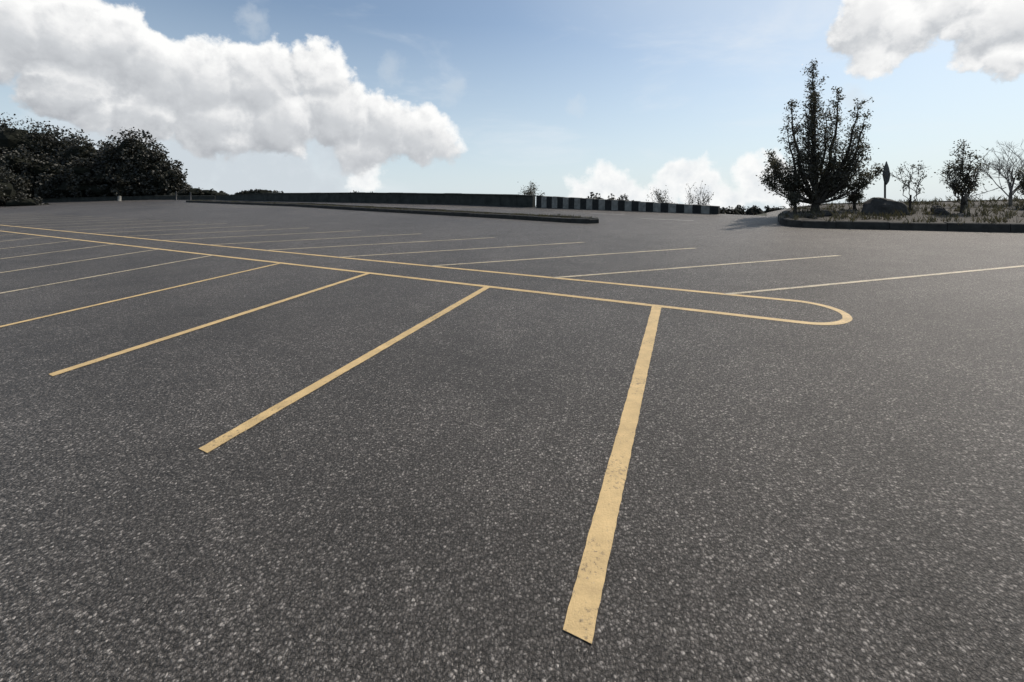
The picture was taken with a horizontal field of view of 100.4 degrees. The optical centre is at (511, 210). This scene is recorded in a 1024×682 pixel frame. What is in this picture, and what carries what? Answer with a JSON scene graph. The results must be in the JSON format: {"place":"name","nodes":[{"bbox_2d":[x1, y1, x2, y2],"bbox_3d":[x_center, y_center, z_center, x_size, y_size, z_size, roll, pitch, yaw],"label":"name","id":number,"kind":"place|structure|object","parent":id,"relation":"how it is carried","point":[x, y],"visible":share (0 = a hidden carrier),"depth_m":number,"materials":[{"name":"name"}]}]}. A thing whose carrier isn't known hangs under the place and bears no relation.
{"place":"outdoors","nodes":[
{"label":"outdoors","id":0,"kind":"place"},
{"bbox_2d":[189,199,594,218],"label":"island grass","id":1,"kind":"structure","parent":0,"point":[441,210],"depth_m":18.61,"materials":[{"name":"green plant"}]},
{"bbox_2d":[0,200,1023,681],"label":"asphalt car park","id":2,"kind":"structure","parent":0,"point":[812,502],"depth_m":2.48,"materials":[{"name":"grey asphalt"}]},
{"bbox_2d":[186,200,598,223],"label":"traffic island","id":3,"kind":"structure","parent":2,"relation":"on","point":[572,219],"depth_m":18.20,"materials":[{"name":"concrete"}]},
{"bbox_2d":[0,203,1023,643],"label":"parking lot markings","id":4,"kind":"object","parent":2,"relation":"on","point":[584,605],"visible":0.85,"depth_m":3.35,"materials":[{"name":"yellow paint"}]},
{"bbox_2d":[536,195,719,213],"bbox_3d":[4.371,-0.131,18.039,8.164,1.160,0.297,0,0,40],"label":"striped concrete barrier","id":5,"kind":"object","parent":2,"relation":"on","point":[572,203],"visible":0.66,"depth_m":17.83,"materials":[{"name":"black paint"}]},
{"bbox_2d":[778,199,1023,231],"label":"planter bed","id":6,"kind":"object","parent":2,"relation":"on","point":[1010,225],"visible":0.54,"depth_m":11.09,"materials":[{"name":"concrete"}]},
{"bbox_2d":[783,192,803,213],"bbox_3d":[8.854,-0.215,13.367,0.546,0.870,0.614,0,0,0],"label":"shrub","id":7,"kind":"object","parent":6,"relation":"on","point":[794,198],"visible":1,"depth_m":13.36,"materials":[{"name":"green plant"}]},
{"bbox_2d":[804,213,813,217],"bbox_3d":[8.496,0.185,12.196,0.157,0.160,0.251,13,-25,-33],"label":"boulder","id":8,"kind":"object","parent":6,"relation":"on","point":[808,215],"visible":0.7,"depth_m":12.15,"materials":[{"name":"grey stone"}]},
{"bbox_2d":[756,58,886,209],"bbox_3d":[10.138,-2.436,14.020,4.194,5.158,1.784,0,0,0],"label":"multi stemmed tree","id":9,"kind":"object","parent":6,"relation":"on","point":[833,179],"visible":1,"depth_m":13.86,"materials":[{"name":"green plant"}]},
{"bbox_2d":[820,210,832,215],"bbox_3d":[9.199,0.146,12.491,0.390,0.250,0.244,-18,-15,12],"label":"boulder","id":10,"kind":"object","parent":6,"relation":"on","point":[828,213],"visible":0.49,"depth_m":12.41,"materials":[{"name":"grey stone"}]},
{"bbox_2d":[845,189,866,209],"bbox_3d":[11.423,-0.326,14.219,0.654,0.833,0.592,0,0,0],"label":"shrub","id":11,"kind":"object","parent":6,"relation":"on","point":[852,199],"visible":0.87,"depth_m":14.12,"materials":[{"name":"green plant"}]},
{"bbox_2d":[861,197,909,215],"bbox_3d":[11.056,0.051,12.627,1.394,0.891,0.872,-3,1,-9],"label":"boulder","id":12,"kind":"object","parent":6,"relation":"on","point":[877,205],"visible":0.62,"depth_m":12.32,"materials":[{"name":"grey stone"}]},
{"bbox_2d":[882,161,889,197],"bbox_3d":[12.057,-0.733,13.795,0.400,1.680,0.119,0,0,-21],"label":"traffic sign","id":13,"kind":"object","parent":6,"relation":"on","point":[886,177],"visible":0.62,"depth_m":13.76,"materials":[{"name":"metal"}]},
{"bbox_2d":[779,194,1023,224],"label":"planter grass","id":14,"kind":"structure","parent":6,"relation":"on","point":[887,216],"depth_m":12.28,"materials":[{"name":"green plant"}]},
{"bbox_2d":[888,161,932,209],"bbox_3d":[12.569,-0.719,13.580,0.965,1.674,1.167,0,0,-39],"label":"sapling","id":15,"kind":"object","parent":6,"relation":"on","point":[908,184],"visible":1,"depth_m":13.51,"materials":[{"name":"green plant"}]},
{"bbox_2d":[930,205,944,211],"bbox_3d":[12.895,0.023,12.911,0.488,0.312,0.305,18,6,-18],"label":"boulder","id":16,"kind":"object","parent":6,"relation":"on","point":[935,207],"visible":0.3,"depth_m":12.85,"materials":[{"name":"grey stone"}]},
{"bbox_2d":[932,208,949,214],"bbox_3d":[12.302,0.094,12.210,0.418,0.267,0.262,18,16,15],"label":"boulder","id":17,"kind":"object","parent":6,"relation":"on","point":[938,210],"visible":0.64,"depth_m":12.15,"materials":[{"name":"grey stone"}]},
{"bbox_2d":[949,179,983,205],"bbox_3d":[14.892,-0.533,14.074,0.644,1.105,0.800,0,0,0],"label":"shrub","id":18,"kind":"object","parent":6,"relation":"on","point":[966,195],"visible":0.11,"depth_m":13.96,"materials":[{"name":"green plant"}]},
{"bbox_2d":[934,139,1006,212],"bbox_3d":[13.152,-0.961,12.438,1.376,2.294,1.275,0,0,0],"label":"sapling","id":19,"kind":"object","parent":6,"relation":"on","point":[967,179],"visible":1,"depth_m":12.45,"materials":[{"name":"green plant"}]},
{"bbox_2d":[973,140,1023,205],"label":"leafless tree","id":20,"kind":"object","parent":6,"relation":"on","point":[1007,172],"visible":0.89,"depth_m":14.52,"materials":[{"name":"brown plant"}]},
{"bbox_2d":[1010,167,1023,195],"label":"shrub","id":21,"kind":"object","parent":6,"relation":"on","point":[1020,174],"visible":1,"depth_m":13.43,"materials":[{"name":"green plant"}]},
{"bbox_2d":[0,0,1023,210],"label":"sky","id":22,"kind":"structure","parent":0,"point":[636,99],"materials":[{"name":"blue"}]},
{"bbox_3d":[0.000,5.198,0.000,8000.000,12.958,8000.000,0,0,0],"label":"ground terrain","id":23,"kind":"structure","parent":0,"visible":0},
{"bbox_2d":[0,165,49,205],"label":"roadside bush","id":24,"kind":"object","parent":23,"relation":"on","point":[10,195],"visible":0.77,"depth_m":36.36,"materials":[{"name":"green plant"}]},
{"bbox_2d":[0,112,192,200],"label":"distant woodland","id":25,"kind":"object","parent":23,"relation":"on","point":[43,165],"visible":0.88,"depth_m":44.73,"materials":[{"name":"green plant"}]},
{"bbox_2d":[33,196,215,201],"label":"wall blocks","id":26,"kind":"structure","parent":23,"relation":"on","point":[135,198],"depth_m":42.97,"materials":[{"name":"concrete"}]},
{"bbox_2d":[31,196,142,198],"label":"coping","id":27,"kind":"object","parent":26,"relation":"on","point":[96,197],"visible":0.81,"depth_m":43.25,"materials":[{"name":"concrete"}]},
{"bbox_2d":[215,193,534,206],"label":"wall blocks","id":28,"kind":"structure","parent":23,"relation":"on","point":[505,200],"depth_m":26.77,"materials":[{"name":"concrete"}]},
{"bbox_2d":[218,192,535,195],"bbox_3d":[-12.769,-1.032,30.079,33.358,0.718,0.936,0,0,33],"label":"coping","id":29,"kind":"object","parent":28,"relation":"on","point":[400,193],"visible":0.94,"depth_m":26.12,"materials":[{"name":"concrete"}]},
{"bbox_2d":[164,187,798,214],"bbox_3d":[-7.566,0.037,33.827,58.833,4.846,11.272,0,0,30],"label":"hedgerow","id":30,"kind":"object","parent":23,"relation":"on","point":[737,210],"visible":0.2,"depth_m":30.28,"materials":[{"name":"green plant"}]},
{"bbox_2d":[521,181,544,206],"bbox_3d":[1.097,-0.686,24.972,1.744,2.125,1.903,0,0,-30],"label":"shrub","id":31,"kind":"object","parent":23,"relation":"on","point":[529,190],"visible":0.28,"depth_m":24.89,"materials":[{"name":"green plant"}]},
{"bbox_2d":[648,189,672,202],"bbox_3d":[7.073,-0.256,19.988,1.811,1.825,1.152,0,0,-38],"label":"shrub","id":32,"kind":"object","parent":23,"relation":"on","point":[658,194],"visible":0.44,"depth_m":19.78,"materials":[{"name":"green plant"}]},
{"bbox_2d":[685,180,713,204],"bbox_3d":[8.228,-0.352,18.957,1.158,2.091,1.515,0,0,43],"label":"shrub","id":33,"kind":"object","parent":23,"relation":"on","point":[695,198],"visible":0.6,"depth_m":18.91,"materials":[{"name":"green plant"}]}
]}

